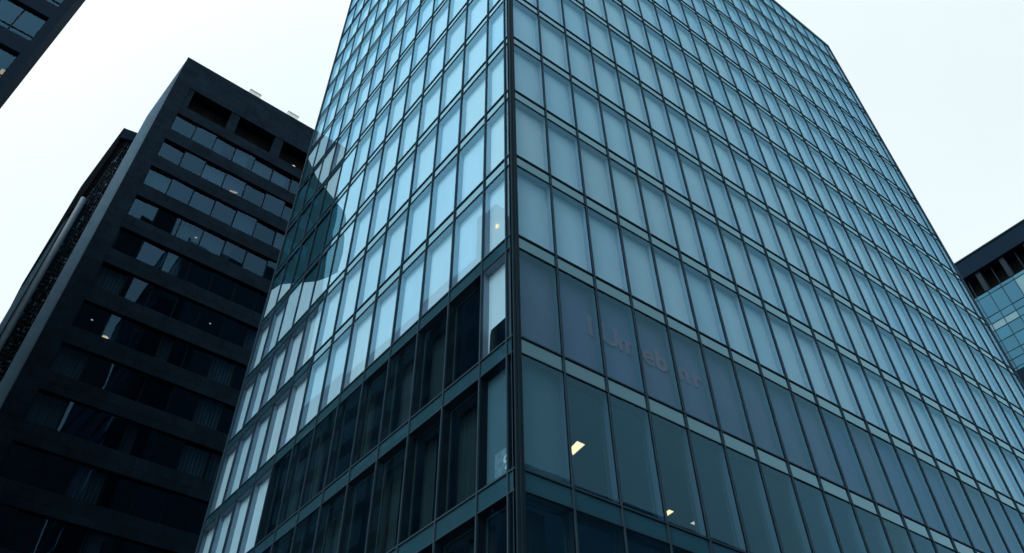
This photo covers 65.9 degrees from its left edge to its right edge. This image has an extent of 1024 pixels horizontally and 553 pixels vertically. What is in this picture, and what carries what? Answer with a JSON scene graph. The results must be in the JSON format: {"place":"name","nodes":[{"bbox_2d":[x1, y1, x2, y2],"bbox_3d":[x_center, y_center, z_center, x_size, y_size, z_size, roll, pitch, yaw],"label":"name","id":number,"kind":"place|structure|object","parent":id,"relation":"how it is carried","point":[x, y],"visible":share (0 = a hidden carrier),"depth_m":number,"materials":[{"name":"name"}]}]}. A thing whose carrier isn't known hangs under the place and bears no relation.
{"place":"outdoors","nodes":[
{"label":"outdoors","id":0,"kind":"place"},
{"bbox_2d":[0,0,1023,322],"label":"sky","id":1,"kind":"structure","parent":0,"point":[941,82],"materials":[{"name":"white"}]},
{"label":"pavement","id":2,"kind":"structure","parent":0,"visible":0},
{"bbox_2d":[954,219,1023,383],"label":"blue glass block","id":3,"kind":"structure","parent":2,"relation":"on","point":[991,271],"depth_m":80.93,"materials":[{"name":"grey"}]},
{"label":"ground","id":4,"kind":"structure","parent":0,"visible":0},
{"bbox_2d":[0,0,85,108],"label":"navy tower","id":5,"kind":"structure","parent":4,"relation":"on","point":[30,30],"depth_m":42.99,"materials":[{"name":"black"}]},
{"bbox_2d":[0,128,136,381],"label":"slim tower","id":6,"kind":"structure","parent":4,"relation":"on","point":[35,289],"depth_m":57.06,"materials":[{"name":"black"}]},
{"bbox_2d":[0,57,313,552],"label":"stone tower","id":7,"kind":"structure","parent":4,"relation":"on","point":[121,383],"depth_m":55.22,"materials":[{"name":"dark stone"},{"name":"pale stone"},{"name":"glass"}]},
{"bbox_2d":[24,389,69,429],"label":"window","id":8,"kind":"structure","parent":7,"relation":"in","point":[46,411],"depth_m":47.89,"materials":[{"name":"black glass"}]},
{"bbox_2d":[49,343,90,379],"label":"window","id":9,"kind":"structure","parent":7,"relation":"in","point":[67,362],"depth_m":50.47,"materials":[{"name":"black glass"}]},
{"bbox_2d":[64,462,109,504],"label":"window","id":10,"kind":"structure","parent":7,"relation":"in","point":[85,484],"depth_m":46.96,"materials":[{"name":"black glass"}]},
{"bbox_2d":[92,263,128,294],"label":"window","id":11,"kind":"structure","parent":7,"relation":"in","point":[109,280],"depth_m":55.67,"materials":[{"name":"black glass"}]},
{"bbox_2d":[176,441,211,478],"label":"window","id":12,"kind":"structure","parent":7,"relation":"in","point":[192,461],"depth_m":52.07,"materials":[{"name":"black glass"}]},
{"bbox_2d":[192,395,224,430],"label":"window","id":13,"kind":"structure","parent":7,"relation":"in","point":[207,414],"depth_m":54.66,"materials":[{"name":"black glass"}]},
{"bbox_2d":[195,0,1023,552],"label":"glass tower","id":14,"kind":"structure","parent":4,"relation":"on","point":[497,202],"depth_m":28.23,"materials":[{"name":"glass"},{"name":"metal"}]},
{"bbox_2d":[238,468,271,552],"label":"window","id":15,"kind":"structure","parent":14,"relation":"in","point":[259,493],"depth_m":28.63,"materials":[{"name":"blue glass"}]},
{"bbox_2d":[256,450,306,543],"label":"window","id":16,"kind":"structure","parent":14,"relation":"in","point":[271,495],"depth_m":27.73,"materials":[{"name":"grey"}]},
{"bbox_2d":[278,369,308,449],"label":"window","id":17,"kind":"structure","parent":14,"relation":"in","point":[295,402],"depth_m":30.32,"materials":[{"name":"blue glass"}]},
{"bbox_2d":[278,429,328,524],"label":"window","id":18,"kind":"structure","parent":14,"relation":"in","point":[291,481],"depth_m":26.90,"materials":[{"name":"grey"}]},
{"bbox_2d":[298,348,329,429],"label":"window","id":19,"kind":"structure","parent":14,"relation":"in","point":[315,384],"depth_m":29.44,"materials":[{"name":"blue glass"}]},
{"bbox_2d":[301,408,336,505],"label":"window","id":20,"kind":"structure","parent":14,"relation":"in","point":[307,496],"depth_m":26.26,"materials":[{"name":"grey"}]},
{"bbox_2d":[314,486,346,552],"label":"window","id":21,"kind":"structure","parent":14,"relation":"in","point":[340,496],"depth_m":23.22,"materials":[{"name":"grey glass"}]},
{"bbox_2d":[319,327,350,410],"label":"window","id":22,"kind":"structure","parent":14,"relation":"in","point":[333,382],"depth_m":28.54,"materials":[{"name":"blue glass"}]},
{"bbox_2d":[326,385,376,486],"bbox_3d":[-4.986,5.044,24.738,0.642,3.050,1.544,27,-51,-25],"label":"window","id":23,"kind":"structure","parent":14,"relation":"in","point":[334,461],"depth_m":25.17,"materials":[{"name":"grey"}]},
{"bbox_2d":[342,303,373,389],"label":"window","id":24,"kind":"structure","parent":14,"relation":"in","point":[361,328],"depth_m":27.68,"materials":[{"name":"blue glass"}]},
{"bbox_2d":[339,463,393,552],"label":"window","id":25,"kind":"structure","parent":14,"relation":"in","point":[365,476],"depth_m":21.88,"materials":[{"name":"grey"}]},
{"bbox_2d":[352,361,387,463],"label":"window","id":26,"kind":"structure","parent":14,"relation":"in","point":[360,439],"depth_m":24.57,"materials":[{"name":"grey"}]},
{"bbox_2d":[356,234,384,308],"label":"window","id":27,"kind":"structure","parent":14,"relation":"in","point":[372,261],"depth_m":30.27,"materials":[{"name":"blue glass"}]},
{"bbox_2d":[366,278,398,367],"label":"window","id":28,"kind":"structure","parent":14,"relation":"in","point":[380,341],"depth_m":26.79,"materials":[{"name":"blue glass"}]},
{"bbox_2d":[367,438,406,552],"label":"window","id":29,"kind":"structure","parent":14,"relation":"in","point":[374,536],"depth_m":21.12,"materials":[{"name":"grey"}]},
{"bbox_2d":[379,210,406,284],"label":"window","id":30,"kind":"structure","parent":14,"relation":"in","point":[391,261],"depth_m":29.38,"materials":[{"name":"blue glass"}]},
{"bbox_2d":[381,335,416,440],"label":"window","id":31,"kind":"structure","parent":14,"relation":"in","point":[402,353],"depth_m":23.71,"materials":[{"name":"grey glass"}]},
{"bbox_2d":[393,252,424,340],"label":"window","id":32,"kind":"structure","parent":14,"relation":"in","point":[411,282],"depth_m":25.91,"materials":[{"name":"blue glass"}]},
{"bbox_2d":[403,184,430,260],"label":"window","id":33,"kind":"structure","parent":14,"relation":"in","point":[416,232],"depth_m":28.50,"materials":[{"name":"blue glass"}]},
{"bbox_2d":[400,411,440,542],"bbox_3d":[-2.023,4.997,19.605,0.601,3.050,1.555,27,-51,-25],"label":"window","id":34,"kind":"structure","parent":14,"relation":"in","point":[428,488],"depth_m":20.20,"materials":[{"name":"grey"}]},
{"bbox_2d":[411,126,436,194],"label":"window","id":35,"kind":"structure","parent":14,"relation":"in","point":[424,158],"depth_m":31.09,"materials":[{"name":"blue glass"}]},
{"bbox_2d":[411,306,447,416],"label":"window","id":36,"kind":"structure","parent":14,"relation":"in","point":[436,383],"depth_m":22.81,"materials":[{"name":"grey glass"}]},
{"bbox_2d":[421,223,452,315],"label":"window","id":37,"kind":"structure","parent":14,"relation":"in","point":[436,284],"depth_m":25.03,"materials":[{"name":"blue glass"}]},
{"bbox_2d":[428,155,456,234],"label":"window","id":38,"kind":"structure","parent":14,"relation":"in","point":[442,204],"depth_m":27.62,"materials":[{"name":"blue glass"}]},
{"bbox_2d":[435,98,460,167],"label":"window","id":39,"kind":"structure","parent":14,"relation":"in","point":[448,129],"depth_m":30.21,"materials":[{"name":"blue glass"}]},
{"bbox_2d":[437,381,477,517],"bbox_3d":[-1.036,4.130,18.741,0.612,3.050,1.555,27,-51,-25],"label":"window","id":40,"kind":"structure","parent":14,"relation":"in","point":[466,483],"depth_m":19.31,"materials":[{"name":"grey"}]},
{"bbox_2d":[435,517,495,552],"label":"window","id":41,"kind":"structure","parent":14,"relation":"in","point":[442,545],"depth_m":17.28,"materials":[{"name":"grey glass"}]},
{"bbox_2d":[451,193,482,286],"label":"window","id":42,"kind":"structure","parent":14,"relation":"in","point":[468,230],"depth_m":24.14,"materials":[{"name":"blue glass"}]},
{"bbox_2d":[456,126,483,205],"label":"window","id":43,"kind":"structure","parent":14,"relation":"in","point":[470,163],"depth_m":26.74,"materials":[{"name":"blue glass"}]},
{"bbox_2d":[445,276,496,387],"bbox_3d":[-1.063,1.567,21.268,0.643,3.050,1.544,27,-51,-25],"label":"window","id":44,"kind":"structure","parent":14,"relation":"in","point":[474,287],"depth_m":21.88,"materials":[{"name":"grey glass"}]},
{"bbox_2d":[460,69,485,139],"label":"window","id":45,"kind":"structure","parent":14,"relation":"in","point":[473,108],"depth_m":29.32,"materials":[{"name":"blue glass"}]},
{"bbox_2d":[477,497,506,552],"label":"window","id":46,"kind":"structure","parent":14,"relation":"in","point":[484,518],"depth_m":16.52,"materials":[{"name":"grey glass"}]},
{"bbox_2d":[479,359,505,488],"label":"window","id":47,"kind":"structure","parent":14,"relation":"in","point":[493,394],"depth_m":18.30,"materials":[{"name":"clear glass"}]},
{"bbox_2d":[481,254,504,357],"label":"window","id":48,"kind":"structure","parent":14,"relation":"in","point":[493,308],"depth_m":20.97,"materials":[{"name":"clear glass"}]},
{"bbox_2d":[483,171,504,257],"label":"window","id":49,"kind":"structure","parent":14,"relation":"in","point":[494,210],"depth_m":23.37,"materials":[{"name":"blue glass"}]},
{"bbox_2d":[485,104,503,176],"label":"window","id":50,"kind":"structure","parent":14,"relation":"in","point":[495,125],"depth_m":25.97,"materials":[{"name":"blue glass"}]},
{"bbox_2d":[513,0,540,52],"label":"window","id":51,"kind":"structure","parent":14,"relation":"in","point":[525,22],"depth_m":30.93,"materials":[{"name":"blue glass"}]},
{"bbox_2d":[514,45,544,107],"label":"window","id":52,"kind":"structure","parent":14,"relation":"in","point":[528,76],"depth_m":28.37,"materials":[{"name":"blue glass"}]},
{"bbox_2d":[515,100,548,172],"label":"window","id":53,"kind":"structure","parent":14,"relation":"in","point":[531,138],"depth_m":25.77,"materials":[{"name":"blue glass"}]},
{"bbox_2d":[517,167,554,252],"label":"window","id":54,"kind":"structure","parent":14,"relation":"in","point":[535,218],"depth_m":23.20,"materials":[{"name":"blue glass"}]},
{"bbox_2d":[519,249,561,353],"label":"window","id":55,"kind":"structure","parent":14,"relation":"in","point":[540,319],"depth_m":20.60,"materials":[{"name":"blue glass"}]},
{"bbox_2d":[522,355,570,484],"bbox_3d":[0.687,3.230,17.853,1.279,3.050,0.232,27,-51,-25],"label":"window","id":56,"kind":"structure","parent":14,"relation":"in","point":[546,450],"depth_m":18.02,"materials":[{"name":"blue glass"}]},
{"bbox_2d":[525,493,575,552],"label":"window","id":57,"kind":"structure","parent":14,"relation":"in","point":[535,526],"depth_m":16.38,"materials":[{"name":"grey"}]},
{"bbox_2d":[540,17,569,71],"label":"window","id":58,"kind":"structure","parent":14,"relation":"in","point":[554,46],"depth_m":31.52,"materials":[{"name":"blue glass"}]},
{"bbox_2d":[543,64,575,126],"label":"window","id":59,"kind":"structure","parent":14,"relation":"in","point":[559,99],"depth_m":28.95,"materials":[{"name":"blue glass"}]},
{"bbox_2d":[547,120,583,192],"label":"window","id":60,"kind":"structure","parent":14,"relation":"in","point":[564,156],"depth_m":26.37,"materials":[{"name":"blue glass"}]},
{"bbox_2d":[552,187,592,273],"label":"window","id":61,"kind":"structure","parent":14,"relation":"in","point":[572,239],"depth_m":23.79,"materials":[{"name":"blue glass"}]},
{"bbox_2d":[558,270,604,373],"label":"window","id":62,"kind":"structure","parent":14,"relation":"in","point":[578,301],"depth_m":21.18,"materials":[{"name":"blue glass"}]},
{"bbox_2d":[567,36,596,90],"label":"window","id":63,"kind":"structure","parent":14,"relation":"in","point":[581,62],"depth_m":32.13,"materials":[{"name":"blue glass"}]},
{"bbox_2d":[573,84,605,145],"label":"window","id":64,"kind":"structure","parent":14,"relation":"in","point":[589,120],"depth_m":29.55,"materials":[{"name":"blue glass"}]},
{"bbox_2d":[566,375,619,503],"bbox_3d":[1.768,3.798,18.447,1.360,3.050,0.282,27,-51,-25],"label":"window","id":65,"kind":"structure","parent":14,"relation":"in","point":[602,397],"depth_m":19.09,"materials":[{"name":"blue glass"}]},
{"bbox_2d":[579,140,616,212],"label":"window","id":66,"kind":"structure","parent":14,"relation":"in","point":[596,171],"depth_m":26.97,"materials":[{"name":"blue glass"}]},
{"bbox_2d":[576,511,625,552],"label":"window","id":67,"kind":"structure","parent":14,"relation":"in","point":[617,532],"depth_m":17.06,"materials":[{"name":"grey glass"}]},
{"bbox_2d":[587,207,628,292],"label":"window","id":68,"kind":"structure","parent":14,"relation":"in","point":[608,256],"depth_m":24.39,"materials":[{"name":"blue glass"}]},
{"bbox_2d":[601,102,634,163],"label":"window","id":69,"kind":"structure","parent":14,"relation":"in","point":[618,138],"depth_m":30.16,"materials":[{"name":"blue glass"}]},
{"bbox_2d":[597,290,644,392],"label":"window","id":70,"kind":"structure","parent":14,"relation":"in","point":[623,367],"depth_m":21.80,"materials":[{"name":"blue glass"}]},
{"bbox_2d":[610,159,647,229],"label":"window","id":71,"kind":"structure","parent":14,"relation":"in","point":[628,197],"depth_m":27.57,"materials":[{"name":"blue glass"}]},
{"bbox_2d":[610,395,665,521],"bbox_3d":[2.896,4.368,19.044,1.360,3.050,0.280,27,-51,-25],"label":"window","id":72,"kind":"structure","parent":14,"relation":"in","point":[654,484],"depth_m":19.64,"materials":[{"name":"blue glass"}]},
{"bbox_2d":[621,227,663,311],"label":"window","id":73,"kind":"structure","parent":14,"relation":"in","point":[639,259],"depth_m":25.00,"materials":[{"name":"blue glass"}]},
{"bbox_2d":[587,315,700,387],"bbox_3d":[3.815,2.200,22.278,4.343,0.698,0.020,27,-51,-25],"label":"lettering","id":74,"kind":"object","parent":14,"relation":"attached to","point":[617,341],"depth_m":22.11,"materials":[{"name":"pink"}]},
{"bbox_2d":[628,120,662,181],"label":"window","id":75,"kind":"structure","parent":14,"relation":"in","point":[645,154],"depth_m":30.77,"materials":[{"name":"blue glass"}]},
{"bbox_2d":[634,310,682,410],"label":"window","id":76,"kind":"structure","parent":14,"relation":"in","point":[663,386],"depth_m":22.44,"materials":[{"name":"blue glass"}]},
{"bbox_2d":[639,177,677,248],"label":"window","id":77,"kind":"structure","parent":14,"relation":"in","point":[658,217],"depth_m":28.19,"materials":[{"name":"blue glass"}]},
{"bbox_2d":[654,137,688,198],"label":"window","id":78,"kind":"structure","parent":14,"relation":"in","point":[673,177],"depth_m":31.37,"materials":[{"name":"blue glass"}]},
{"bbox_2d":[653,245,695,327],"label":"window","id":79,"kind":"structure","parent":14,"relation":"in","point":[672,281],"depth_m":25.61,"materials":[{"name":"blue glass"}]},
{"bbox_2d":[651,413,707,536],"bbox_3d":[4.025,4.937,19.639,1.360,3.050,0.284,27,-51,-25],"label":"window","id":80,"kind":"structure","parent":14,"relation":"in","point":[699,520],"depth_m":20.21,"materials":[{"name":"blue glass"}]},
{"bbox_2d":[667,194,705,264],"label":"window","id":81,"kind":"structure","parent":14,"relation":"in","point":[685,225],"depth_m":28.79,"materials":[{"name":"blue glass"}]},
{"bbox_2d":[669,328,718,427],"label":"window","id":82,"kind":"structure","parent":14,"relation":"in","point":[698,403],"depth_m":23.06,"materials":[{"name":"blue glass"}]},
{"bbox_2d":[679,154,714,214],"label":"window","id":83,"kind":"structure","parent":14,"relation":"in","point":[695,180],"depth_m":31.98,"materials":[{"name":"blue glass"}]},
{"bbox_2d":[683,263,727,345],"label":"window","id":84,"kind":"structure","parent":14,"relation":"in","point":[709,323],"depth_m":26.21,"materials":[{"name":"blue glass"}]},
{"bbox_2d":[694,211,733,280],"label":"window","id":85,"kind":"structure","parent":14,"relation":"in","point":[715,253],"depth_m":29.39,"materials":[{"name":"blue glass"}]},
{"bbox_2d":[690,431,747,552],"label":"window","id":86,"kind":"structure","parent":14,"relation":"in","point":[732,508],"depth_m":20.78,"materials":[{"name":"blue glass"}]},
{"bbox_2d":[703,346,752,442],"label":"window","id":87,"kind":"structure","parent":14,"relation":"in","point":[733,420],"depth_m":23.63,"materials":[{"name":"blue glass"}]},
{"bbox_2d":[713,280,756,360],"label":"window","id":88,"kind":"structure","parent":14,"relation":"in","point":[735,325],"depth_m":26.82,"materials":[{"name":"blue glass"}]},
{"bbox_2d":[721,228,759,295],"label":"window","id":89,"kind":"structure","parent":14,"relation":"in","point":[744,277],"depth_m":30.00,"materials":[{"name":"blue glass"}]},
{"bbox_2d":[726,448,781,552],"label":"window","id":90,"kind":"structure","parent":14,"relation":"in","point":[773,541],"depth_m":21.49,"materials":[{"name":"blue glass"}]},
{"bbox_2d":[734,362,785,458],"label":"window","id":91,"kind":"structure","parent":14,"relation":"in","point":[764,429],"depth_m":24.23,"materials":[{"name":"blue glass"}]},
{"bbox_2d":[740,296,785,376],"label":"window","id":92,"kind":"structure","parent":14,"relation":"in","point":[767,353],"depth_m":27.41,"materials":[{"name":"blue glass"}]},
{"bbox_2d":[745,243,785,311],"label":"window","id":93,"kind":"structure","parent":14,"relation":"in","point":[767,285],"depth_m":30.60,"materials":[{"name":"blue glass"}]},
{"bbox_2d":[761,464,812,552],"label":"window","id":94,"kind":"structure","parent":14,"relation":"in","point":[801,531],"depth_m":22.22,"materials":[{"name":"blue glass"}]},
{"bbox_2d":[769,258,809,325],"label":"window","id":95,"kind":"structure","parent":14,"relation":"in","point":[792,301],"depth_m":31.18,"materials":[{"name":"blue glass"}]},
{"bbox_2d":[764,378,815,472],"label":"window","id":96,"kind":"structure","parent":14,"relation":"in","point":[797,452],"depth_m":24.84,"materials":[{"name":"blue glass"}]},
{"bbox_2d":[767,312,812,390],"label":"window","id":97,"kind":"structure","parent":14,"relation":"in","point":[787,345],"depth_m":28.02,"materials":[{"name":"blue glass"}]},
{"bbox_2d":[793,273,832,339],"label":"window","id":98,"kind":"structure","parent":14,"relation":"in","point":[808,295],"depth_m":31.79,"materials":[{"name":"blue glass"}]},
{"bbox_2d":[793,327,838,404],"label":"window","id":99,"kind":"structure","parent":14,"relation":"in","point":[812,358],"depth_m":28.62,"materials":[{"name":"blue glass"}]},
{"bbox_2d":[794,479,841,552],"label":"window","id":100,"kind":"structure","parent":14,"relation":"in","point":[827,524],"depth_m":22.91,"materials":[{"name":"blue glass"}]},
{"bbox_2d":[793,393,844,486],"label":"window","id":101,"kind":"structure","parent":14,"relation":"in","point":[821,448],"depth_m":25.44,"materials":[{"name":"blue glass"}]},
{"bbox_2d":[818,341,862,417],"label":"window","id":102,"kind":"structure","parent":14,"relation":"in","point":[839,378],"depth_m":29.22,"materials":[{"name":"blue glass"}]},
{"bbox_2d":[825,493,867,552],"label":"window","id":103,"kind":"structure","parent":14,"relation":"in","point":[857,536],"depth_m":23.59,"materials":[{"name":"blue glass"}]},
{"bbox_2d":[821,408,872,499],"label":"window","id":104,"kind":"structure","parent":14,"relation":"in","point":[849,462],"depth_m":26.04,"materials":[{"name":"blue glass"}]},
{"bbox_2d":[841,355,887,431],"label":"window","id":105,"kind":"structure","parent":14,"relation":"in","point":[862,389],"depth_m":29.83,"materials":[{"name":"blue glass"}]},
{"bbox_2d":[847,422,899,512],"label":"window","id":106,"kind":"structure","parent":14,"relation":"in","point":[877,480],"depth_m":26.65,"materials":[{"name":"blue glass"}]},
{"bbox_2d":[864,368,909,442],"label":"window","id":107,"kind":"structure","parent":14,"relation":"in","point":[894,424],"depth_m":30.42,"materials":[{"name":"blue glass"}]},
{"bbox_2d":[872,435,924,523],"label":"window","id":108,"kind":"structure","parent":14,"relation":"in","point":[905,497],"depth_m":27.25,"materials":[{"name":"blue glass"}]},
{"bbox_2d":[885,380,931,454],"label":"window","id":109,"kind":"structure","parent":14,"relation":"in","point":[907,415],"depth_m":31.05,"materials":[{"name":"blue glass"}]},
{"bbox_2d":[896,447,948,535],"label":"window","id":110,"kind":"structure","parent":14,"relation":"in","point":[926,501],"depth_m":27.84,"materials":[{"name":"blue glass"}]},
{"bbox_2d":[906,392,951,465],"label":"window","id":111,"kind":"structure","parent":14,"relation":"in","point":[939,451],"depth_m":31.64,"materials":[{"name":"blue glass"}]},
{"bbox_2d":[920,460,972,546],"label":"window","id":112,"kind":"structure","parent":14,"relation":"in","point":[943,498],"depth_m":28.46,"materials":[{"name":"blue glass"}]},
{"bbox_2d":[941,471,992,552],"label":"window","id":113,"kind":"structure","parent":14,"relation":"in","point":[966,511],"depth_m":29.07,"materials":[{"name":"blue glass"}]},
{"bbox_2d":[963,483,1008,552],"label":"window","id":114,"kind":"structure","parent":14,"relation":"in","point":[990,528],"depth_m":29.79,"materials":[{"name":"blue glass"}]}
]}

